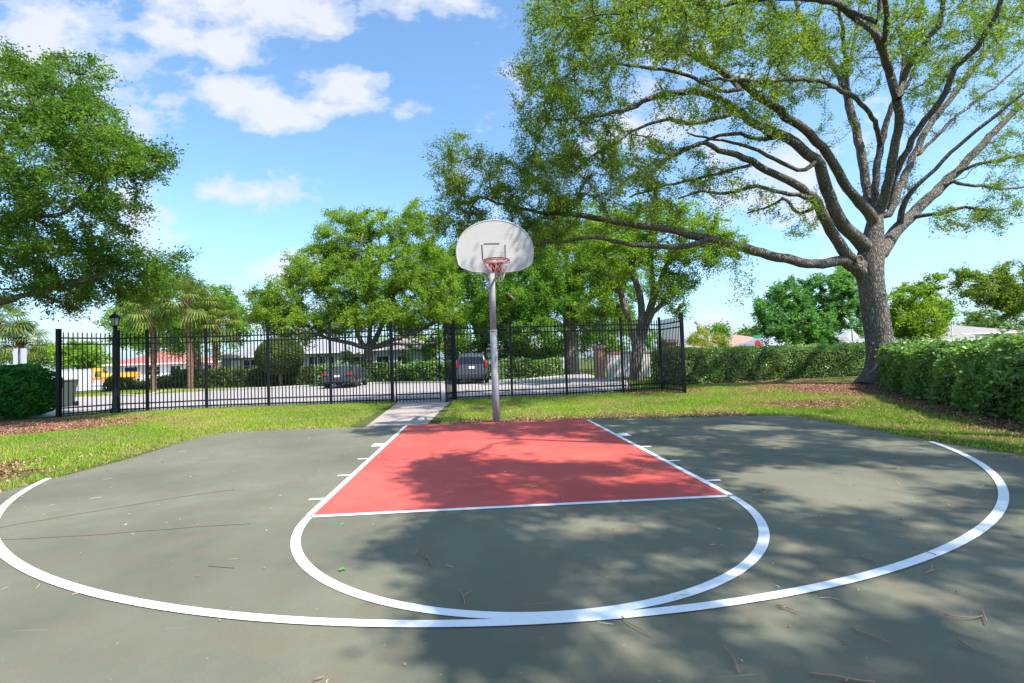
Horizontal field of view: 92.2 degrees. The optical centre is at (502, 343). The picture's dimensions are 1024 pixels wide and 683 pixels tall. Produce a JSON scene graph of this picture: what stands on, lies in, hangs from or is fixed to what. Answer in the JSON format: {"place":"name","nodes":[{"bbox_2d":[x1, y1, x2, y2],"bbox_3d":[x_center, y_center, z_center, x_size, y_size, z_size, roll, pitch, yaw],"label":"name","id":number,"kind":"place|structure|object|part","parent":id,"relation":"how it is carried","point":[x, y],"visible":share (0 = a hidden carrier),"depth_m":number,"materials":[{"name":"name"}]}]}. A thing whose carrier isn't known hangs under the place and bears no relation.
{"place":"outdoors","nodes":[
{"label":"outdoors","id":0,"kind":"place"},
{"bbox_2d":[0,412,95,419],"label":"sidewalk","id":1,"kind":"structure","parent":0,"point":[48,414],"depth_m":15.20,"materials":[{"name":"concrete"}]},
{"bbox_2d":[76,380,106,390],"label":"driveway","id":2,"kind":"structure","parent":0,"point":[89,385],"depth_m":51.79,"materials":[{"name":"concrete"}]},
{"bbox_2d":[92,368,102,382],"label":"traffic barricade","id":3,"kind":"object","parent":2,"relation":"on","point":[94,369],"visible":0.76,"depth_m":61.45,"materials":[{"name":"yellow paint"}]},
{"bbox_2d":[93,372,140,380],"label":"flatbed trailer","id":4,"kind":"object","parent":2,"relation":"on","point":[107,375],"visible":0.23,"depth_m":58.72,"materials":[{"name":"orange paint"}]},
{"bbox_2d":[102,350,203,380],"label":"house","id":5,"kind":"structure","parent":0,"point":[136,363],"depth_m":63.82,"materials":[{"name":"white paint"}]},
{"bbox_2d":[124,366,137,371],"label":"window","id":6,"kind":"structure","parent":5,"relation":"in","point":[128,368],"depth_m":63.61,"materials":[{"name":"black glass"}]},
{"bbox_2d":[160,365,166,374],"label":"door","id":7,"kind":"structure","parent":5,"relation":"in","point":[161,366],"depth_m":63.83,"materials":[{"name":"white paint"}]},
{"bbox_2d":[201,353,227,368],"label":"house","id":8,"kind":"structure","parent":0,"point":[210,362],"depth_m":68.05,"materials":[{"name":"paint"}]},
{"bbox_2d":[301,340,351,367],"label":"house","id":9,"kind":"structure","parent":0,"point":[314,354],"depth_m":48.36,"materials":[{"name":"grey paint"}]},
{"bbox_2d":[310,356,318,365],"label":"window","id":10,"kind":"structure","parent":9,"relation":"in","point":[314,357],"depth_m":48.26,"materials":[{"name":"grey glass"}]},
{"bbox_2d":[317,355,327,367],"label":"window","id":11,"kind":"structure","parent":9,"relation":"in","point":[321,357],"depth_m":48.31,"materials":[{"name":"black glass"}]},
{"bbox_2d":[325,355,334,363],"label":"window","id":12,"kind":"structure","parent":9,"relation":"in","point":[325,355],"depth_m":48.36,"materials":[{"name":"black glass"}]},
{"bbox_2d":[47,371,621,412],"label":"road","id":13,"kind":"structure","parent":0,"point":[482,385],"depth_m":22.32,"materials":[{"name":"grey asphalt"}]},
{"bbox_2d":[13,348,26,364],"bbox_3d":[-26.323,1.638,26.823,0.700,2.758,0.090,-2,-2,-3],"label":"road sign","id":14,"kind":"object","parent":13,"relation":"on","point":[19,355],"visible":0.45,"depth_m":26.89,"materials":[{"name":"metal"}]},
{"bbox_2d":[62,379,76,405],"bbox_3d":[-17.173,1.940,19.287,0.620,1.060,0.738,-2,-2,-3],"label":"refuse bin","id":15,"kind":"object","parent":13,"relation":"on","point":[70,392],"visible":0.34,"depth_m":19.25,"materials":[{"name":"plastic"}]},
{"bbox_2d":[321,365,368,387],"bbox_3d":[-9.218,1.897,29.225,1.940,1.270,4.662,-2,-2,-3],"label":"parked car","id":16,"kind":"object","parent":13,"relation":"on","point":[338,376],"visible":0.63,"depth_m":27.58,"materials":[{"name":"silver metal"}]},
{"bbox_2d":[456,352,488,383],"bbox_3d":[-1.847,1.403,29.379,2.020,1.788,4.700,-2,-2,-3],"label":"parked car","id":17,"kind":"object","parent":13,"relation":"on","point":[474,371],"visible":0.66,"depth_m":27.14,"materials":[{"name":"grey paint"}]},
{"bbox_3d":[-1.741,0.922,27.237,1.440,0.400,0.150,-2,-2,-3],"label":"rear window","id":18,"kind":"part","parent":17,"relation":"part of","materials":[{"name":"black glass"}]},
{"bbox_2d":[591,345,605,378],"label":"brick pillar","id":19,"kind":"structure","parent":13,"relation":"on","point":[595,354],"depth_m":28.82,"materials":[{"name":"beige brick"}]},
{"bbox_2d":[581,378,627,393],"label":"kerb","id":20,"kind":"structure","parent":13,"relation":"on","point":[612,389],"depth_m":19.01,"materials":[{"name":"concrete"}]},
{"bbox_2d":[0,357,1023,491],"bbox_3d":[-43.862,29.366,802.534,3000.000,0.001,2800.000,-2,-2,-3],"label":"ground","id":21,"kind":"structure","parent":0,"point":[438,418],"depth_m":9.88,"materials":[{"name":"green plant"}]},
{"bbox_2d":[0,297,41,345],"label":"sabal palm","id":22,"kind":"object","parent":21,"relation":"on","point":[10,310],"visible":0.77,"depth_m":31.82,"materials":[{"name":"green plant"}]},
{"bbox_2d":[0,317,52,362],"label":"sabal palm","id":23,"kind":"object","parent":21,"relation":"on","point":[20,342],"visible":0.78,"depth_m":32.41,"materials":[{"name":"green plant"}]},
{"bbox_2d":[0,341,54,369],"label":"shade tree","id":24,"kind":"object","parent":21,"relation":"on","point":[41,360],"visible":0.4,"depth_m":106.60,"materials":[{"name":"green plant"}]},
{"bbox_2d":[0,363,64,418],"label":"round bush","id":25,"kind":"object","parent":21,"relation":"on","point":[27,390],"visible":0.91,"depth_m":14.48,"materials":[{"name":"green plant"}]},
{"bbox_2d":[1,420,95,431],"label":"mulch bed","id":26,"kind":"object","parent":21,"relation":"on","point":[46,427],"visible":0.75,"depth_m":12.44,"materials":[{"name":"soil"}]},
{"bbox_2d":[0,36,203,323],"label":"oak tree","id":27,"kind":"object","parent":26,"relation":"on","point":[49,121],"visible":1,"depth_m":11.87,"materials":[{"name":"green plant"}]},
{"bbox_2d":[51,369,92,380],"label":"garden wall","id":28,"kind":"structure","parent":21,"relation":"on","point":[75,374],"depth_m":87.96,"materials":[{"name":"white paint"}]},
{"bbox_2d":[42,339,120,376],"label":"shade tree","id":29,"kind":"object","parent":21,"relation":"on","point":[52,355],"visible":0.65,"depth_m":90.57,"materials":[{"name":"green plant"}]},
{"bbox_2d":[109,311,120,413],"bbox_3d":[-12.108,0.575,15.393,0.340,3.200,0.294,-2,-2,-3],"label":"lamp post","id":30,"kind":"object","parent":21,"relation":"on","point":[115,320],"visible":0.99,"depth_m":15.34,"materials":[{"name":"black metal"}]},
{"bbox_2d":[102,374,172,391],"bbox_3d":[-25.465,2.682,35.534,5.111,1.297,3.622,-2,-2,-3],"label":"hedge","id":31,"kind":"object","parent":21,"relation":"on","point":[141,383],"visible":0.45,"depth_m":34.72,"materials":[{"name":"green plant"}]},
{"bbox_2d":[107,285,181,389],"bbox_3d":[-23.374,-0.458,32.106,4.181,7.206,4.159,-2,-2,-3],"label":"sabal palm","id":32,"kind":"object","parent":21,"relation":"on","point":[149,319],"visible":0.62,"depth_m":31.88,"materials":[{"name":"green plant"}]},
{"bbox_2d":[93,259,259,369],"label":"shade tree","id":33,"kind":"object","parent":21,"relation":"on","point":[227,295],"visible":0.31,"depth_m":45.28,"materials":[{"name":"green plant"}]},
{"bbox_2d":[147,270,219,388],"bbox_3d":[-20.663,-0.911,32.195,4.558,7.945,4.694,-2,-2,-3],"label":"sabal palm","id":34,"kind":"object","parent":21,"relation":"on","point":[188,316],"visible":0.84,"depth_m":32.01,"materials":[{"name":"green plant"}]},
{"bbox_2d":[183,297,246,369],"bbox_3d":[-19.366,-0.004,33.274,4.047,6.119,3.864,-2,-2,-3],"label":"sabal palm","id":35,"kind":"object","parent":21,"relation":"on","point":[215,326],"visible":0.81,"depth_m":32.95,"materials":[{"name":"green plant"}]},
{"bbox_2d":[55,322,393,417],"bbox_3d":[-8.433,0.768,15.769,9.739,2.640,1.195,-2,-2,-8],"label":"metal fence","id":36,"kind":"object","parent":21,"relation":"on","point":[58,367],"visible":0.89,"depth_m":16.03,"materials":[{"name":"black metal"}]},
{"bbox_2d":[220,347,256,368],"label":"house","id":37,"kind":"structure","parent":21,"relation":"on","point":[235,358],"depth_m":49.83,"materials":[{"name":"white paint"}]},
{"bbox_2d":[231,360,239,367],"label":"door","id":38,"kind":"structure","parent":37,"relation":"in","point":[235,362],"depth_m":49.78,"materials":[{"name":"white paint"}]},
{"bbox_2d":[243,359,256,368],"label":"window","id":39,"kind":"structure","parent":37,"relation":"in","point":[252,360],"depth_m":49.87,"materials":[{"name":"grey glass"}]},
{"bbox_2d":[169,365,317,387],"bbox_3d":[-17.923,2.189,33.449,10.687,1.643,3.103,-2,-2,5],"label":"hedge","id":40,"kind":"object","parent":21,"relation":"on","point":[242,378],"visible":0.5,"depth_m":32.70,"materials":[{"name":"green plant"}]},
{"bbox_2d":[255,337,304,385],"bbox_3d":[-14.348,1.170,31.694,3.097,3.247,3.075,-2,-2,-3],"label":"topiary bush","id":41,"kind":"object","parent":21,"relation":"on","point":[283,359],"visible":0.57,"depth_m":30.79,"materials":[{"name":"green plant"}]},
{"bbox_2d":[106,375,564,395],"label":"kerb","id":42,"kind":"structure","parent":21,"relation":"on","point":[351,384],"depth_m":30.43,"materials":[{"name":"concrete"}]},
{"bbox_2d":[344,321,345,363],"bbox_3d":[-10.628,0.419,33.238,0.314,4.600,0.314,-3,-2,19],"label":"street lamp","id":43,"kind":"object","parent":21,"relation":"on","point":[344,345],"visible":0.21,"depth_m":33.20,"materials":[{"name":"black metal"}]},
{"bbox_2d":[338,347,361,364],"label":"garden tree","id":44,"kind":"object","parent":21,"relation":"on","point":[348,358],"visible":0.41,"depth_m":43.65,"materials":[{"name":"green plant"}]},
{"bbox_2d":[350,346,363,363],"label":"house","id":45,"kind":"structure","parent":21,"relation":"on","point":[360,355],"depth_m":53.43,"materials":[{"name":"paint"}]},
{"bbox_2d":[240,195,474,366],"bbox_3d":[-10.684,-4.426,37.062,17.206,14.519,10.630,-2,-2,-3],"label":"oak tree","id":46,"kind":"object","parent":21,"relation":"on","point":[274,309],"visible":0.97,"depth_m":35.33,"materials":[{"name":"green plant"}]},
{"bbox_2d":[333,328,446,353],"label":"shade tree","id":47,"kind":"object","parent":21,"relation":"on","point":[423,338],"visible":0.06,"depth_m":63.88,"materials":[{"name":"green plant"}]},
{"bbox_2d":[373,336,434,366],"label":"house","id":48,"kind":"structure","parent":21,"relation":"on","point":[400,357],"depth_m":53.66,"materials":[{"name":"paint"}]},
{"bbox_2d":[376,355,387,366],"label":"window","id":49,"kind":"structure","parent":48,"relation":"in","point":[386,356],"depth_m":53.58,"materials":[{"name":"black glass"}]},
{"bbox_2d":[396,355,404,363],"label":"window","id":50,"kind":"structure","parent":48,"relation":"in","point":[400,358],"depth_m":53.67,"materials":[{"name":"black glass"}]},
{"bbox_2d":[366,399,452,426],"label":"walkway","id":51,"kind":"structure","parent":21,"relation":"on","point":[408,412],"depth_m":12.36,"materials":[{"name":"concrete"}]},
{"bbox_2d":[394,322,441,401],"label":"metal gate","id":52,"kind":"structure","parent":51,"relation":"on","point":[439,366],"depth_m":15.93,"materials":[{"name":"black metal"}]},
{"bbox_2d":[314,359,506,385],"bbox_3d":[-5.972,1.819,33.546,12.320,1.658,5.517,-2,-2,-3],"label":"hedge","id":53,"kind":"object","parent":21,"relation":"on","point":[423,374],"visible":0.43,"depth_m":33.77,"materials":[{"name":"green plant"}]},
{"bbox_2d":[399,339,423,363],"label":"garden tree","id":54,"kind":"object","parent":21,"relation":"on","point":[410,352],"visible":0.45,"depth_m":44.09,"materials":[{"name":"green plant"}]},
{"bbox_2d":[418,332,442,364],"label":"garden tree","id":55,"kind":"object","parent":21,"relation":"on","point":[428,348],"visible":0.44,"depth_m":39.66,"materials":[{"name":"green plant"}]},
{"bbox_2d":[385,223,586,361],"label":"shade tree","id":56,"kind":"object","parent":21,"relation":"on","point":[469,288],"visible":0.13,"depth_m":44.27,"materials":[{"name":"green plant"}]},
{"bbox_2d":[0,415,1023,682],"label":"court","id":57,"kind":"object","parent":21,"relation":"on","point":[828,507],"visible":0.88,"depth_m":2.98,"materials":[{"name":"green paint"}]},
{"bbox_2d":[0,419,685,567],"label":"court cracks","id":58,"kind":"object","parent":57,"relation":"on","point":[176,528],"visible":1,"depth_m":3.98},
{"bbox_2d":[457,588,471,604],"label":"fallen twig","id":59,"kind":"object","parent":57,"relation":"on","point":[464,595],"visible":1,"depth_m":2.64,"materials":[{"name":"brown wood"}]},
{"bbox_2d":[3,419,984,682],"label":"leaf litter","id":60,"kind":"object","parent":57,"relation":"on","point":[563,497],"visible":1,"depth_m":3.90,"materials":[{"name":"brown plant"}]},
{"bbox_2d":[456,220,533,421],"bbox_3d":[-0.148,-0.309,9.379,1.432,3.991,1.373,-4,-3,43],"label":"basketball hoop","id":61,"kind":"object","parent":57,"relation":"on","point":[491,248],"visible":1,"depth_m":9.17,"materials":[{"name":"metal"}]},
{"bbox_2d":[0,442,1008,626],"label":"three point line","id":62,"kind":"object","parent":57,"relation":"on","point":[992,518],"visible":1,"depth_m":2.58,"materials":[{"name":"white paint"}]},
{"bbox_2d":[309,420,730,515],"bbox_3d":[0.027,1.498,7.174,3.660,0.001,5.885,-2,-2,-3],"label":"key paint","id":63,"kind":"object","parent":57,"relation":"on","point":[547,461],"visible":1,"depth_m":5.56,"materials":[{"name":"red paint"}]},
{"bbox_2d":[290,419,769,618],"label":"court lines","id":64,"kind":"object","parent":57,"relation":"on","point":[753,557],"visible":1,"depth_m":2.96,"materials":[{"name":"white paint"}]},
{"bbox_2d":[622,616,651,635],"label":"fallen twig","id":65,"kind":"object","parent":57,"relation":"on","point":[637,626],"visible":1,"depth_m":2.27,"materials":[{"name":"brown wood"}]},
{"bbox_2d":[719,642,739,672],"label":"fallen twig","id":66,"kind":"object","parent":57,"relation":"on","point":[732,656],"visible":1,"depth_m":2.02,"materials":[{"name":"brown wood"}]},
{"bbox_2d":[776,604,798,611],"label":"fallen twig","id":67,"kind":"object","parent":57,"relation":"on","point":[780,606],"visible":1,"depth_m":2.41,"materials":[{"name":"brown wood"}]},
{"bbox_2d":[809,672,874,682],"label":"fallen twig","id":68,"kind":"object","parent":57,"relation":"on","point":[846,678],"visible":1,"depth_m":1.87,"materials":[{"name":"brown wood"}]},
{"bbox_2d":[849,625,888,642],"bbox_3d":[1.589,1.270,2.153,0.043,0.009,0.156,-1,-2,-20],"label":"fallen twig","id":69,"kind":"object","parent":57,"relation":"on","point":[867,633],"visible":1,"depth_m":2.16,"materials":[{"name":"brown wood"}]},
{"bbox_2d":[943,608,987,622],"bbox_3d":[2.169,1.254,2.264,0.223,0.009,0.110,-2,-2,-11],"label":"fallen twig","id":70,"kind":"object","parent":57,"relation":"on","point":[970,617],"visible":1,"depth_m":2.26,"materials":[{"name":"brown wood"}]},
{"bbox_2d":[957,638,974,649],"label":"fallen twig","id":71,"kind":"object","parent":57,"relation":"on","point":[964,643],"visible":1,"depth_m":2.06,"materials":[{"name":"brown wood"}]},
{"bbox_2d":[0,377,1023,496],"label":"mulch","id":72,"kind":"object","parent":21,"relation":"on","point":[789,403],"visible":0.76,"depth_m":11.51,"materials":[{"name":"brown soil"}]},
{"bbox_2d":[502,355,563,378],"bbox_3d":[1.907,1.576,33.835,4.707,1.591,1.976,-1,-2,-17],"label":"hedge","id":73,"kind":"object","parent":21,"relation":"on","point":[524,367],"visible":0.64,"depth_m":33.23,"materials":[{"name":"green plant"}]},
{"bbox_2d":[460,197,662,374],"bbox_3d":[5.704,-4.772,38.262,17.342,14.491,9.316,-1,-2,-20],"label":"oak tree","id":74,"kind":"object","parent":21,"relation":"on","point":[538,305],"visible":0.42,"depth_m":35.63,"materials":[{"name":"green plant"}]},
{"bbox_2d":[452,313,686,399],"bbox_3d":[2.094,0.455,16.621,7.522,2.640,1.750,-2,-2,-3],"label":"metal fence","id":75,"kind":"object","parent":21,"relation":"on","point":[661,361],"visible":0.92,"depth_m":16.54,"materials":[{"name":"black metal"}]},
{"bbox_2d":[443,322,453,401],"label":"metal gate","id":76,"kind":"structure","parent":75,"relation":"attached to","point":[446,361],"depth_m":15.71,"materials":[{"name":"black metal"}]},
{"bbox_2d":[532,311,656,368],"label":"shade tree","id":77,"kind":"object","parent":21,"relation":"on","point":[588,334],"visible":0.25,"depth_m":47.66,"materials":[{"name":"green plant"}]},
{"bbox_2d":[605,351,652,377],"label":"entry wall","id":78,"kind":"structure","parent":21,"relation":"on","point":[611,365],"depth_m":29.08,"materials":[{"name":"paint"}]},
{"bbox_2d":[543,191,752,380],"bbox_3d":[7.505,-3.121,25.102,11.264,10.043,6.336,-2,-2,-3],"label":"oak tree","id":79,"kind":"object","parent":21,"relation":"on","point":[613,271],"visible":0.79,"depth_m":24.16,"materials":[{"name":"green plant"}]},
{"bbox_2d":[655,339,676,348],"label":"brick pillar","id":80,"kind":"structure","parent":21,"relation":"on","point":[667,343],"depth_m":22.07,"materials":[{"name":"brick"}]},
{"bbox_2d":[678,346,704,348],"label":"entry wall","id":81,"kind":"structure","parent":21,"relation":"on","point":[700,347],"depth_m":23.80,"materials":[{"name":"beige brick"}]},
{"bbox_2d":[684,325,731,352],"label":"garden tree","id":82,"kind":"object","parent":21,"relation":"on","point":[696,339],"visible":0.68,"depth_m":35.10,"materials":[{"name":"green plant"}]},
{"bbox_2d":[694,318,735,344],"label":"garden tree","id":83,"kind":"object","parent":21,"relation":"on","point":[720,328],"visible":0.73,"depth_m":48.99,"materials":[{"name":"green plant"}]},
{"bbox_2d":[417,0,1023,383],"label":"oak tree","id":84,"kind":"object","parent":21,"relation":"on","point":[873,243],"visible":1,"depth_m":14.68,"materials":[{"name":"green plant"}]},
{"bbox_2d":[732,319,763,336],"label":"shade tree","id":85,"kind":"object","parent":21,"relation":"on","point":[744,332],"visible":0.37,"depth_m":90.11,"materials":[{"name":"green plant"}]},
{"bbox_2d":[648,339,865,385],"bbox_3d":[11.687,0.645,22.262,12.560,2.007,2.817,-1,-2,-18],"label":"clipped hedge","id":86,"kind":"object","parent":21,"relation":"on","point":[706,365],"visible":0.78,"depth_m":22.07,"materials":[{"name":"green plant"}]},
{"bbox_2d":[753,335,761,346],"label":"street sign","id":87,"kind":"object","parent":21,"relation":"on","point":[757,342],"visible":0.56,"depth_m":49.72,"materials":[{"name":"metal"}]},
{"bbox_2d":[736,338,797,351],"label":"house","id":88,"kind":"structure","parent":21,"relation":"on","point":[750,342],"depth_m":54.39,"materials":[{"name":"paint"}]},
{"bbox_2d":[749,266,863,345],"bbox_3d":[24.544,-2.438,38.567,13.113,8.517,6.838,-1,-2,-22],"label":"shade tree","id":89,"kind":"object","parent":21,"relation":"on","point":[801,311],"visible":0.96,"depth_m":36.91,"materials":[{"name":"green plant"}]},
{"bbox_2d":[847,330,857,341],"bbox_3d":[25.401,0.305,35.736,0.920,2.654,0.070,-2,-2,-3],"label":"road sign","id":90,"kind":"object","parent":21,"relation":"on","point":[852,335],"visible":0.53,"depth_m":35.79,"materials":[{"name":"metal"}]},
{"bbox_2d":[711,378,1021,423],"bbox_3d":[10.643,1.398,14.335,8.000,0.001,17.000,-2,-2,-3],"label":"mulch bed","id":91,"kind":"object","parent":21,"relation":"on","point":[939,408],"visible":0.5,"depth_m":13.68,"materials":[{"name":"soil"}]},
{"bbox_2d":[887,270,961,340],"bbox_3d":[33.814,-2.214,40.240,9.298,7.563,4.993,-1,-2,-33],"label":"shade tree","id":92,"kind":"object","parent":21,"relation":"on","point":[916,312],"visible":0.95,"depth_m":39.07,"materials":[{"name":"green plant"}]},
{"bbox_2d":[872,329,1023,423],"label":"clipped hedge","id":93,"kind":"object","parent":21,"relation":"on","point":[984,374],"visible":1,"depth_m":9.40,"materials":[{"name":"green plant"}]},
{"bbox_2d":[944,259,1023,325],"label":"shade tree","id":94,"kind":"object","parent":21,"relation":"on","point":[1004,287],"visible":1,"depth_m":29.44,"materials":[{"name":"green plant"}]},
{"bbox_2d":[956,306,1023,330],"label":"shade tree","id":95,"kind":"object","parent":21,"relation":"on","point":[976,319],"visible":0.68,"depth_m":85.28,"materials":[{"name":"green plant"}]},
{"bbox_2d":[0,0,1023,372],"label":"sky","id":96,"kind":"structure","parent":0,"point":[286,111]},
{"bbox_2d":[486,339,563,367],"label":"house","id":97,"kind":"structure","parent":0,"point":[520,356],"depth_m":60.43,"materials":[{"name":"paint"}]},
{"bbox_2d":[709,335,801,346],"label":"house","id":98,"kind":"structure","parent":0,"point":[738,339],"depth_m":61.27,"materials":[{"name":"paint"}]},
{"bbox_2d":[838,337,864,348],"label":"house","id":99,"kind":"structure","parent":0,"point":[846,339],"depth_m":68.34,"materials":[{"name":"paint"}]},
{"bbox_2d":[894,332,992,341],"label":"house","id":100,"kind":"structure","parent":0,"point":[959,335],"depth_m":60.40,"materials":[{"name":"paint"}]},
{"bbox_2d":[945,325,1023,336],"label":"house","id":101,"kind":"structure","parent":0,"point":[969,330],"depth_m":68.83,"materials":[{"name":"paint"}]}
]}

